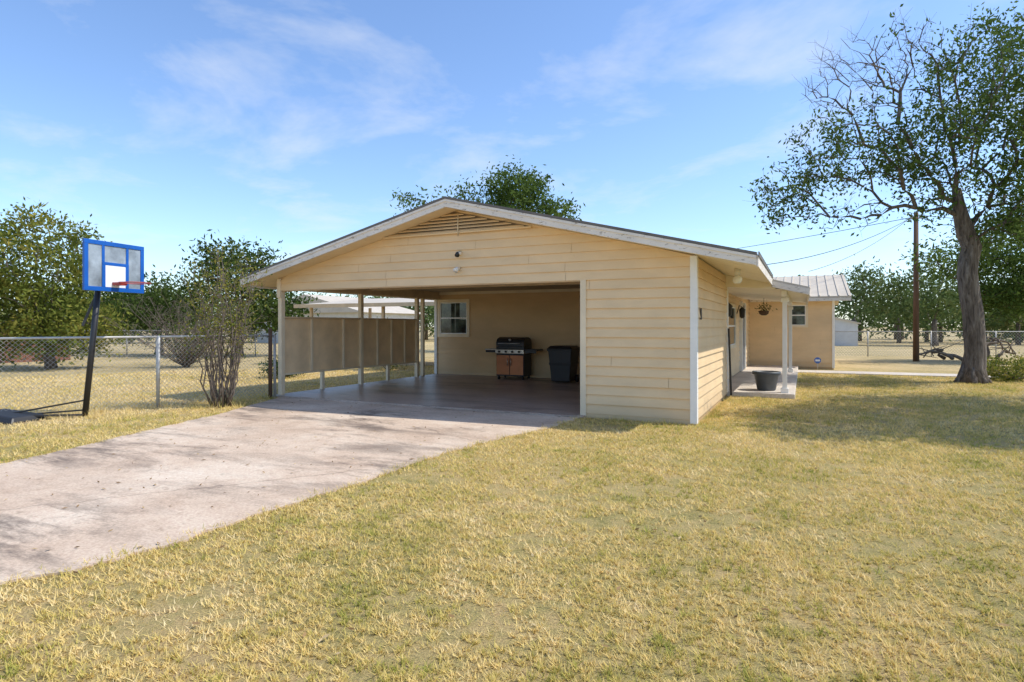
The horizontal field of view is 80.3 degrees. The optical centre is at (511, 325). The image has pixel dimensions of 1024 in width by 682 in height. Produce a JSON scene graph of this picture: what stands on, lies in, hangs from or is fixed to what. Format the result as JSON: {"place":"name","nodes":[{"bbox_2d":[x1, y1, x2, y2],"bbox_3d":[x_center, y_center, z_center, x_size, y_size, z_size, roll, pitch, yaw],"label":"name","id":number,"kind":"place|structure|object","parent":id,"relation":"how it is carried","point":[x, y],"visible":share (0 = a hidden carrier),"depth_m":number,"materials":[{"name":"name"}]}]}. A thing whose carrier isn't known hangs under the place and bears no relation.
{"place":"outdoors","nodes":[
{"label":"outdoors","id":0,"kind":"place"},
{"bbox_2d":[0,397,578,584],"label":"driveway","id":1,"kind":"structure","parent":0,"point":[33,514],"depth_m":6.24,"materials":[{"name":"concrete"}]},
{"bbox_2d":[246,207,459,286],"bbox_3d":[1.112,-1.534,21.090,5.020,1.348,20.900,0,0,26],"label":"roof left sheathing","id":2,"kind":"object","parent":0,"point":[270,281],"visible":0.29,"depth_m":11.80,"materials":[{"name":"paint"}]},
{"bbox_2d":[240,196,444,277],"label":"roof","id":3,"kind":"structure","parent":2,"relation":"attached to","point":[370,226],"depth_m":11.40,"materials":[{"name":"metal"}]},
{"bbox_2d":[241,285,433,299],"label":"eave fascia","id":4,"kind":"structure","parent":3,"relation":"attached to","point":[263,287],"depth_m":15.35,"materials":[{"name":"white paint"}]},
{"bbox_2d":[240,202,445,284],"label":"roof left rake fascia","id":5,"kind":"structure","parent":2,"relation":"attached to","point":[424,212],"depth_m":11.43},
{"bbox_2d":[240,199,444,280],"bbox_3d":[-3.424,-1.571,11.622,5.020,1.271,0.015,0,0,26],"label":"roof left rake moulding","id":6,"kind":"object","parent":5,"relation":"attached to","point":[364,231],"visible":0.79,"depth_m":11.41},
{"bbox_2d":[276,374,585,418],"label":"carport floor","id":7,"kind":"structure","parent":0,"point":[536,396],"depth_m":12.89,"materials":[{"name":"concrete"}]},
{"bbox_2d":[278,291,284,394],"bbox_3d":[-4.901,0.350,12.915,0.100,2.300,0.100,0,0,26],"label":"carport post","id":8,"kind":"object","parent":7,"relation":"on","point":[281,345],"visible":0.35,"depth_m":12.87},
{"bbox_2d":[285,317,389,388],"bbox_3d":[-4.091,0.650,14.617,0.090,1.700,3.650,0,0,26],"label":"carport partition panel","id":9,"kind":"object","parent":7,"relation":"on","point":[322,380],"visible":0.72,"depth_m":14.00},
{"bbox_2d":[285,318,414,372],"bbox_3d":[-3.839,0.435,15.190,0.020,1.190,4.900,0,0,26],"label":"panel sheet","id":10,"kind":"object","parent":9,"relation":"attached to","point":[327,343],"visible":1,"depth_m":14.55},
{"bbox_2d":[310,319,312,370],"bbox_3d":[-4.515,0.425,13.695,0.049,1.170,0.050,0,0,26],"label":"panel stud","id":11,"kind":"object","parent":10,"relation":"attached to","point":[311,344],"visible":1,"depth_m":13.68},
{"bbox_2d":[285,366,360,374],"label":"panel sill","id":12,"kind":"structure","parent":10,"relation":"attached to","point":[302,372],"depth_m":13.93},
{"bbox_2d":[342,319,344,367],"bbox_3d":[-4.061,0.425,14.642,0.049,1.170,0.050,0,0,26],"label":"panel stud","id":13,"kind":"object","parent":10,"relation":"attached to","point":[343,343],"visible":1,"depth_m":14.62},
{"bbox_2d":[376,320,378,364],"bbox_3d":[-3.500,0.425,15.815,0.049,1.170,0.050,0,0,26],"label":"panel stud","id":14,"kind":"object","parent":10,"relation":"attached to","point":[377,342],"visible":1,"depth_m":15.80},
{"bbox_2d":[364,361,416,367],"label":"panel sill","id":15,"kind":"structure","parent":10,"relation":"attached to","point":[390,364],"depth_m":16.26,"materials":[{"name":"beige paint"}]},
{"bbox_2d":[364,318,416,319],"bbox_3d":[-3.265,-0.180,16.340,0.090,0.040,2.330,0,0,26],"label":"panel cap","id":16,"kind":"object","parent":10,"relation":"on","point":[386,319],"visible":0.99,"depth_m":16.03,"materials":[{"name":"paint"}]},
{"bbox_2d":[390,320,392,363],"bbox_3d":[-3.240,0.425,16.356,0.049,1.170,0.050,0,0,26],"label":"panel stud","id":17,"kind":"object","parent":10,"relation":"attached to","point":[391,341],"visible":1,"depth_m":16.34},
{"bbox_2d":[404,320,405,361],"bbox_3d":[-2.981,0.425,16.897,0.049,1.170,0.050,0,0,26],"label":"panel stud","id":18,"kind":"object","parent":10,"relation":"attached to","point":[404,340],"visible":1,"depth_m":16.88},
{"bbox_2d":[358,294,363,383],"bbox_3d":[-3.790,0.350,15.233,0.100,2.300,0.100,0,0,26],"label":"carport post","id":19,"kind":"object","parent":7,"relation":"on","point":[361,336],"visible":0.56,"depth_m":15.19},
{"bbox_2d":[415,298,418,376],"bbox_3d":[-2.732,0.350,17.442,0.100,2.300,0.100,0,0,26],"label":"carport post back","id":20,"kind":"object","parent":7,"relation":"on","point":[417,336],"visible":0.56,"depth_m":17.40,"materials":[{"name":"beige paint"}]},
{"bbox_2d":[420,298,424,375],"bbox_3d":[-2.606,0.350,17.704,0.100,2.300,0.080,0,0,26],"label":"carport post end","id":21,"kind":"object","parent":7,"relation":"on","point":[422,336],"visible":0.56,"depth_m":17.67,"materials":[{"name":"beige paint"}]},
{"bbox_2d":[437,291,579,377],"bbox_3d":[0.744,0.215,17.036,6.820,2.470,0.030,0,0,26],"label":"back siding","id":22,"kind":"object","parent":7,"relation":"on","point":[544,321],"visible":0.56,"depth_m":17.41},
{"bbox_2d":[434,300,436,373],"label":"back corner trim","id":23,"kind":"structure","parent":22,"relation":"attached to","point":[435,336],"depth_m":18.46,"materials":[{"name":"white paint"}]},
{"bbox_2d":[437,303,439,333],"bbox_3d":[-2.221,-0.235,18.451,0.090,0.950,0.040,0,0,26],"label":"carport window frame","id":24,"kind":"object","parent":22,"relation":"attached to","point":[438,318],"visible":1,"depth_m":18.43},
{"bbox_2d":[441,303,465,332],"bbox_3d":[-1.750,-0.235,18.242,0.940,0.950,0.006,0,0,26],"label":"carport window glass","id":25,"kind":"object","parent":22,"relation":"attached to","point":[453,310],"visible":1,"depth_m":18.24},
{"bbox_2d":[437,334,469,336],"bbox_3d":[-1.757,0.285,18.226,1.120,0.090,0.045,0,0,26],"label":"carport window frame bottom","id":26,"kind":"object","parent":22,"relation":"attached to","point":[453,335],"visible":1,"depth_m":18.20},
{"bbox_2d":[437,299,469,302],"bbox_3d":[-1.756,-0.755,18.228,1.120,0.090,0.040,0,0,26],"label":"carport window frame top","id":27,"kind":"object","parent":22,"relation":"attached to","point":[453,300],"visible":1,"depth_m":18.20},
{"bbox_2d":[467,302,469,333],"bbox_3d":[-1.292,-0.235,18.006,0.090,0.950,0.040,0,0,26],"label":"carport window frame","id":28,"kind":"object","parent":22,"relation":"attached to","point":[468,317],"visible":1,"depth_m":17.98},
{"bbox_2d":[485,337,542,379],"bbox_3d":[0.038,0.879,16.742,1.560,1.149,0.610,0,0,26],"label":"barbecue grill","id":29,"kind":"object","parent":7,"relation":"on","point":[513,356],"visible":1,"depth_m":16.54,"materials":[{"name":"black metal"}]},
{"bbox_2d":[497,355,509,374],"bbox_3d":[-0.246,1.065,16.625,0.390,0.530,0.023,0,0,26],"label":"grill cabinet door","id":30,"kind":"structure","parent":29,"relation":"in","point":[502,368],"depth_m":16.61,"materials":[{"name":"wood"}]},
{"bbox_2d":[510,355,522,374],"bbox_3d":[0.124,1.065,16.448,0.390,0.530,0.023,0,0,26],"label":"door right","id":31,"kind":"structure","parent":29,"relation":"in","point":[516,368],"depth_m":16.44,"materials":[{"name":"wood"}]},
{"bbox_2d":[547,345,579,381],"bbox_3d":[1.350,0.984,15.732,0.678,0.948,0.729,0,0,26],"label":"wheeled trash bin","id":32,"kind":"object","parent":7,"relation":"on","point":[563,362],"visible":0.94,"depth_m":15.47,"materials":[{"name":"black plastic"}]},
{"bbox_2d":[280,211,691,419],"bbox_3d":[-1.105,-0.330,11.025,8.520,3.500,0.030,0,0,26],"label":"front siding","id":33,"kind":"object","parent":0,"point":[638,313],"visible":1,"depth_m":9.83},
{"bbox_2d":[280,237,692,290],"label":"gable wall","id":34,"kind":"structure","parent":33,"relation":"attached to","point":[528,263],"depth_m":10.09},
{"bbox_2d":[277,279,280,297],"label":"opening trim","id":35,"kind":"structure","parent":34,"relation":"attached to","point":[278,288],"depth_m":12.84,"materials":[{"name":"beige paint"}]},
{"bbox_2d":[282,280,579,291],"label":"header soffit","id":36,"kind":"structure","parent":34,"relation":"attached to","point":[436,285],"depth_m":11.19,"materials":[{"name":"paint"}]},
{"bbox_2d":[383,226,531,238],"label":"vent sill","id":37,"kind":"structure","parent":34,"relation":"attached to","point":[498,229],"depth_m":10.87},
{"bbox_2d":[392,212,525,236],"bbox_3d":[-1.058,-1.884,10.983,3.000,0.368,0.004,0,0,26],"label":"vent back","id":38,"kind":"object","parent":34,"relation":"attached to","point":[487,219],"visible":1,"depth_m":10.95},
{"bbox_2d":[430,215,474,220],"bbox_3d":[-1.068,-1.949,10.962,0.941,0.042,0.039,0,0,26],"label":"vent louvre","id":39,"kind":"object","parent":38,"relation":"attached to","point":[452,218],"visible":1,"depth_m":10.96,"materials":[{"name":"paint"}]},
{"bbox_2d":[419,218,486,224],"bbox_3d":[-1.068,-1.891,10.962,1.414,0.042,0.039,0,0,26],"label":"vent louvre","id":40,"kind":"object","parent":38,"relation":"attached to","point":[453,221],"visible":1,"depth_m":10.96,"materials":[{"name":"paint"}]},
{"bbox_2d":[409,220,498,228],"bbox_3d":[-1.068,-1.833,10.962,1.888,0.042,0.039,0,0,26],"label":"vent louvre","id":41,"kind":"object","parent":38,"relation":"attached to","point":[454,224],"visible":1,"depth_m":10.94,"materials":[{"name":"paint"}]},
{"bbox_2d":[398,222,510,232],"bbox_3d":[-1.068,-1.775,10.962,2.361,0.042,0.039,0,0,26],"label":"vent louvre","id":42,"kind":"object","parent":38,"relation":"attached to","point":[455,227],"visible":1,"depth_m":10.93,"materials":[{"name":"paint"}]},
{"bbox_2d":[388,225,523,236],"bbox_3d":[-1.068,-1.717,10.962,2.835,0.042,0.039,0,0,26],"label":"vent louvre","id":43,"kind":"object","parent":38,"relation":"attached to","point":[456,230],"visible":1,"depth_m":10.91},
{"bbox_2d":[416,284,579,291],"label":"carport ceiling","id":44,"kind":"structure","parent":0,"point":[509,288],"depth_m":16.54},
{"bbox_2d":[321,289,439,299],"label":"beam","id":45,"kind":"structure","parent":44,"relation":"attached to","point":[416,294],"depth_m":16.51,"materials":[{"name":"paint"}]},
{"bbox_2d":[371,282,579,290],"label":"ceiling beam","id":46,"kind":"structure","parent":44,"relation":"attached to","point":[503,285],"depth_m":14.12,"materials":[{"name":"paint"}]},
{"bbox_2d":[439,288,579,294],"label":"back wall top trim","id":47,"kind":"structure","parent":44,"relation":"attached to","point":[512,291],"depth_m":17.36,"materials":[{"name":"beige paint"}]},
{"bbox_2d":[0,327,1023,681],"bbox_3d":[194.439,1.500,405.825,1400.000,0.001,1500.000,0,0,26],"label":"ground","id":48,"kind":"structure","parent":0,"point":[898,357],"depth_m":3.85,"materials":[{"name":"plant"}]},
{"bbox_2d":[0,332,69,362],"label":"brick outbuilding","id":49,"kind":"structure","parent":48,"relation":"on","point":[28,360],"depth_m":25.12,"materials":[{"name":"brick"}]},
{"bbox_2d":[0,196,141,369],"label":"pecan tree","id":50,"kind":"object","parent":48,"relation":"on","point":[40,319],"visible":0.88,"depth_m":20.51,"materials":[{"name":"green plant"}]},
{"bbox_2d":[0,238,150,424],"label":"basketball hoop","id":51,"kind":"object","parent":48,"relation":"on","point":[112,267],"visible":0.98,"depth_m":9.99,"materials":[{"name":"blue plastic"}]},
{"bbox_2d":[58,288,153,352],"bbox_3d":[-22.497,-0.784,33.602,5.531,4.583,6.009,0,0,-7],"label":"roadside tree","id":52,"kind":"object","parent":48,"relation":"on","point":[106,296],"visible":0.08,"depth_m":32.98,"materials":[{"name":"green plant"}]},
{"bbox_2d":[0,335,275,413],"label":"chain link fence","id":53,"kind":"object","parent":48,"relation":"on","point":[158,371],"visible":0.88,"depth_m":10.85,"materials":[{"name":"metal"}]},
{"bbox_2d":[89,264,224,355],"bbox_3d":[-17.820,-0.812,30.919,7.118,4.673,5.366,0,0,-19],"label":"roadside tree","id":54,"kind":"object","parent":48,"relation":"on","point":[152,294],"visible":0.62,"depth_m":30.57,"materials":[{"name":"green plant"}]},
{"bbox_2d":[73,330,277,356],"bbox_3d":[-20.007,0.850,28.998,20.465,1.301,0.075,0,0,-11],"label":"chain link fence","id":55,"kind":"object","parent":48,"relation":"on","point":[126,345],"visible":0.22,"depth_m":29.49,"materials":[{"name":"metal"}]},
{"bbox_2d":[84,283,267,367],"bbox_3d":[-11.832,0.122,22.081,5.718,3.134,5.289,0,0,26],"label":"bare bush","id":56,"kind":"object","parent":48,"relation":"on","point":[178,349],"visible":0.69,"depth_m":21.72,"materials":[{"name":"brown plant"}]},
{"bbox_2d":[170,242,272,407],"bbox_3d":[-5.399,-0.045,11.302,1.776,3.107,1.655,0,0,-19],"label":"crape myrtle shrub","id":57,"kind":"object","parent":48,"relation":"on","point":[219,362],"visible":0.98,"depth_m":11.19,"materials":[{"name":"green plant"}]},
{"bbox_2d":[165,229,320,355],"bbox_3d":[-13.102,-1.589,30.127,6.969,6.232,6.003,0,0,-12],"label":"elm tree","id":58,"kind":"object","parent":48,"relation":"on","point":[268,310],"visible":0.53,"depth_m":29.27,"materials":[{"name":"green plant"}]},
{"bbox_2d":[268,328,271,397],"bbox_3d":[-5.016,0.775,12.605,0.080,1.450,0.080,0,0,26],"label":"gate post","id":59,"kind":"object","parent":48,"relation":"on","point":[270,362],"visible":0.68,"depth_m":12.57,"materials":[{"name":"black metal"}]},
{"bbox_2d":[257,355,303,378],"bbox_3d":[-6.569,1.119,17.531,1.484,0.792,1.682,0,0,-33],"label":"side yard shrub","id":60,"kind":"object","parent":48,"relation":"on","point":[264,370],"visible":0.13,"depth_m":17.29,"materials":[{"name":"green plant"}]},
{"bbox_2d":[257,312,414,342],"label":"neighboring house wall","id":61,"kind":"structure","parent":48,"relation":"on","point":[375,315],"depth_m":52.05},
{"bbox_2d":[250,294,419,313],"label":"neighboring house roof","id":62,"kind":"structure","parent":61,"relation":"on","point":[388,309],"depth_m":51.59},
{"bbox_2d":[294,298,433,317],"bbox_3d":[-4.218,0.125,24.176,7.500,2.750,4.440,0,0,26],"label":"patio cover","id":63,"kind":"object","parent":48,"relation":"on","point":[382,303],"visible":0.3,"depth_m":23.12,"materials":[{"name":"metal"}]},
{"bbox_2d":[0,374,735,590],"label":"edge grass","id":64,"kind":"structure","parent":48,"relation":"on","point":[262,397],"depth_m":9.15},
{"bbox_2d":[390,155,585,220],"bbox_3d":[-1.479,-4.106,36.043,11.084,11.406,7.851,0,0,26],"label":"tall oak tree","id":65,"kind":"object","parent":48,"relation":"on","point":[527,193],"visible":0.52,"depth_m":34.95,"materials":[{"name":"green plant"}]},
{"bbox_2d":[0,270,1023,344],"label":"distant trees","id":66,"kind":"object","parent":48,"relation":"on","point":[992,325],"visible":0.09,"depth_m":55.03,"materials":[{"name":"green plant"}]},
{"bbox_2d":[2,375,1022,653],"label":"fallen leaves","id":67,"kind":"object","parent":48,"relation":"on","point":[558,521],"visible":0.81,"depth_m":5.16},
{"bbox_2d":[586,413,695,424],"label":"store plinth","id":68,"kind":"structure","parent":48,"relation":"on","point":[634,418],"depth_m":9.54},
{"bbox_2d":[698,275,725,421],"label":"side wall","id":69,"kind":"structure","parent":48,"relation":"on","point":[709,410],"depth_m":10.82,"materials":[{"name":"paint"}]},
{"bbox_2d":[698,258,727,418],"bbox_3d":[3.674,0.180,11.036,0.030,2.480,4.120,0,0,26],"label":"side siding","id":70,"kind":"object","parent":69,"relation":"attached to","point":[712,324],"visible":0.98,"depth_m":10.68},
{"bbox_2d":[726,287,727,391],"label":"side wall end trim","id":71,"kind":"structure","parent":69,"relation":"attached to","point":[727,338],"depth_m":12.85,"materials":[{"name":"white paint"}]},
{"bbox_2d":[728,328,731,395],"bbox_3d":[4.550,0.750,12.679,0.090,1.401,0.040,0,0,26],"label":"leaning screen frame","id":72,"kind":"object","parent":48,"relation":"on","point":[730,374],"visible":1,"depth_m":12.66,"materials":[{"name":"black metal"}]},
{"bbox_2d":[726,365,797,398],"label":"porch slab","id":73,"kind":"structure","parent":48,"relation":"on","point":[743,383],"depth_m":14.52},
{"bbox_2d":[782,297,786,387],"bbox_3d":[5.716,0.395,12.730,0.090,2.010,0.090,0,0,26],"label":"porch post","id":74,"kind":"object","parent":73,"relation":"on","point":[784,344],"visible":0.84,"depth_m":12.69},
{"bbox_2d":[789,309,791,368],"bbox_3d":[8.460,0.395,18.456,0.090,2.010,0.090,0,0,26],"label":"porch post","id":75,"kind":"object","parent":73,"relation":"on","point":[790,338],"visible":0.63,"depth_m":18.41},
{"bbox_2d":[774,327,833,369],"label":"wing wall","id":76,"kind":"structure","parent":48,"relation":"on","point":[827,368],"depth_m":21.01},
{"bbox_2d":[738,212,947,361],"bbox_3d":[15.370,-2.506,34.501,81.464,8.013,37.632,0,0,31],"label":"utility pole","id":77,"kind":"object","parent":48,"relation":"on","point":[916,308],"visible":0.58,"depth_m":25.62,"materials":[{"name":"brown wood"}]},
{"bbox_2d":[835,317,860,345],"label":"white shed","id":78,"kind":"structure","parent":48,"relation":"on","point":[844,325],"depth_m":45.45,"materials":[{"name":"paint"}]},
{"bbox_2d":[832,254,910,322],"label":"tree","id":79,"kind":"object","parent":48,"relation":"on","point":[873,285],"visible":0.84,"depth_m":47.15,"materials":[{"name":"green plant"}]},
{"bbox_2d":[739,0,1023,383],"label":"live oak tree","id":80,"kind":"object","parent":48,"relation":"on","point":[973,369],"visible":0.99,"depth_m":15.77,"materials":[{"name":"green plant"}]},
{"bbox_2d":[798,370,990,376],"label":"walkway","id":81,"kind":"structure","parent":48,"relation":"on","point":[878,373],"depth_m":18.77,"materials":[{"name":"concrete"}]},
{"bbox_2d":[877,252,978,345],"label":"tree","id":82,"kind":"object","parent":48,"relation":"on","point":[930,305],"visible":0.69,"depth_m":45.56,"materials":[{"name":"green plant"}]},
{"bbox_2d":[835,331,1023,356],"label":"chain link fence","id":83,"kind":"object","parent":48,"relation":"on","point":[930,337],"visible":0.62,"depth_m":29.59,"materials":[{"name":"metal"}]},
{"bbox_2d":[898,210,1023,324],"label":"mesquite tree","id":84,"kind":"object","parent":48,"relation":"on","point":[1005,264],"visible":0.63,"depth_m":24.57,"materials":[{"name":"green plant"}]},
{"bbox_2d":[911,334,1015,360],"bbox_3d":[19.611,0.900,26.253,5.185,1.276,1.136,0,0,-4],"label":"fallen branch","id":85,"kind":"object","parent":48,"relation":"on","point":[948,355],"visible":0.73,"depth_m":26.19,"materials":[{"name":"wood"}]},
{"bbox_2d":[987,348,1023,381],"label":"garden shrub","id":86,"kind":"object","parent":48,"relation":"on","point":[993,365],"visible":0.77,"depth_m":16.38,"materials":[{"name":"green plant"}]},
{"bbox_3d":[2.562,0.250,12.800,0.120,2.500,6.100,0,0,26],"label":"store","id":87,"kind":"object","parent":48,"relation":"on","visible":0},
{"bbox_2d":[580,280,585,415],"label":"opening trim","id":88,"kind":"structure","parent":87,"relation":"attached to","point":[582,347],"depth_m":9.91,"materials":[{"name":"beige paint"}]},
{"bbox_2d":[690,255,696,423],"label":"corner trim","id":89,"kind":"structure","parent":87,"relation":"attached to","point":[693,338],"depth_m":9.16,"materials":[{"name":"white paint"}]},
{"bbox_2d":[697,256,697,423],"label":"corner trim side","id":90,"kind":"structure","parent":87,"relation":"attached to","point":[697,339],"depth_m":9.17,"materials":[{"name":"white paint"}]},
{"bbox_2d":[0,0,1023,326],"label":"sky","id":91,"kind":"structure","parent":0,"point":[167,123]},
{"bbox_2d":[457,209,768,282],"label":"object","id":92,"kind":"object","parent":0,"point":[747,271],"visible":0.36,"depth_m":10.04,"materials":[{"name":"paint"}]},
{"bbox_2d":[445,196,757,254],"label":"roof","id":93,"kind":"structure","parent":92,"relation":"attached to","point":[620,229],"depth_m":9.26,"materials":[{"name":"metal"}]},
{"bbox_2d":[445,201,755,264],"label":"roof right rake fascia","id":94,"kind":"structure","parent":93,"relation":"attached to","point":[673,246],"depth_m":9.28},
{"bbox_2d":[445,199,755,257],"bbox_3d":[1.103,-1.571,9.453,5.020,1.271,0.015,0,0,26],"label":"roof right rake moulding","id":95,"kind":"object","parent":94,"relation":"attached to","point":[622,232],"visible":1,"depth_m":9.26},
{"bbox_2d":[732,275,741,283],"bbox_3d":[3.808,-0.790,10.262,0.160,0.140,0.160,0,0,26],"label":"flood light","id":96,"kind":"object","parent":92,"relation":"attached to","point":[736,279],"visible":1,"depth_m":10.21,"materials":[{"name":"white glass"}]},
{"bbox_2d":[756,255,771,284],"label":"eave fascia","id":97,"kind":"structure","parent":92,"relation":"attached to","point":[761,267],"depth_m":9.47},
{"bbox_2d":[758,251,772,277],"bbox_3d":[4.322,-0.993,10.287,0.014,0.065,4.310,0,0,26],"label":"eave drip edge","id":98,"kind":"object","parent":97,"relation":"attached to","point":[764,263],"visible":1,"depth_m":9.57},
{"bbox_2d":[728,293,748,378],"bbox_3d":[6.432,0.190,17.487,0.030,2.380,9.900,0,0,26],"label":"porch siding","id":99,"kind":"object","parent":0,"point":[735,354],"visible":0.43,"depth_m":18.07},
{"bbox_2d":[729,308,734,343],"bbox_3d":[5.906,0.000,16.354,0.006,1.040,1.840,0,0,26],"label":"porch window glass","id":100,"kind":"object","parent":99,"relation":"in","point":[732,329],"depth_m":16.60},
{"bbox_2d":[724,274,775,288],"bbox_3d":[4.753,-0.955,12.534,1.260,0.410,0.025,0,0,26],"label":"porch end board","id":101,"kind":"object","parent":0,"point":[747,283],"visible":0.53,"depth_m":12.48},
{"bbox_2d":[728,287,806,302],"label":"porch soffit","id":102,"kind":"structure","parent":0,"point":[766,294],"depth_m":15.00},
{"bbox_2d":[781,290,791,305],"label":"porch beam","id":103,"kind":"structure","parent":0,"point":[784,293],"depth_m":12.58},
{"bbox_2d":[749,299,831,366],"bbox_3d":[9.787,0.210,21.353,2.700,2.420,0.030,0,0,26],"label":"wing siding","id":104,"kind":"object","parent":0,"point":[812,341],"visible":0.77,"depth_m":21.31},
{"bbox_2d":[792,306,804,324],"bbox_3d":[10.003,-0.375,21.260,0.510,0.710,0.006,0,0,26],"label":"wing window glass","id":105,"kind":"object","parent":104,"relation":"in","point":[798,310],"visible":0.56,"depth_m":21.25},
{"bbox_2d":[832,301,834,367],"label":"wing corner trim","id":106,"kind":"structure","parent":104,"relation":"attached to","point":[833,334],"depth_m":20.75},
{"bbox_2d":[772,279,809,288],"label":"porch roof","id":107,"kind":"structure","parent":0,"point":[789,283],"depth_m":12.11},
{"bbox_2d":[771,281,810,294],"bbox_3d":[5.557,-0.765,12.107,0.710,0.295,0.040,0,0,26],"label":"porch rake","id":108,"kind":"object","parent":107,"relation":"attached to","point":[793,288],"visible":1,"depth_m":12.08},
{"bbox_2d":[773,275,851,304],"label":"wing roof","id":109,"kind":"structure","parent":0,"point":[823,291],"depth_m":22.45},
{"bbox_2d":[750,297,850,301],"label":"wing fascia","id":110,"kind":"structure","parent":109,"relation":"attached to","point":[833,299],"depth_m":20.43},
{"bbox_3d":[6.360,0.220,17.522,0.130,2.560,9.900,0,0,26],"label":"porch","id":111,"kind":"object","parent":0,"visible":0},
{"bbox_2d":[739,301,742,370],"bbox_3d":[7.030,0.315,18.631,0.100,2.130,0.120,0,0,26],"label":"front door frame","id":112,"kind":"object","parent":111,"relation":"on","point":[741,342],"visible":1,"depth_m":18.57,"materials":[{"name":"white paint"}]},
{"bbox_2d":[743,303,745,368],"bbox_3d":[7.493,0.315,19.596,0.100,2.130,0.120,0,0,26],"label":"front door frame","id":113,"kind":"object","parent":111,"relation":"on","point":[744,304],"visible":0.56,"depth_m":19.52,"materials":[{"name":"white paint"}]},
{"bbox_2d":[755,302,776,314],"bbox_3d":[7.194,-0.548,17.163,0.555,0.504,0.567,0,0,0],"label":"hanging plant","id":114,"kind":"object","parent":111,"relation":"hanging from","point":[764,312],"visible":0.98,"depth_m":17.14,"materials":[{"name":"green plant"}]},
{"bbox_2d":[752,370,780,390],"bbox_3d":[5.551,1.195,13.252,0.580,0.410,0.580,0,0,26],"label":"flower pot","id":115,"kind":"object","parent":111,"relation":"on","point":[766,380],"visible":1,"depth_m":13.07,"materials":[{"name":"grey plastic"}]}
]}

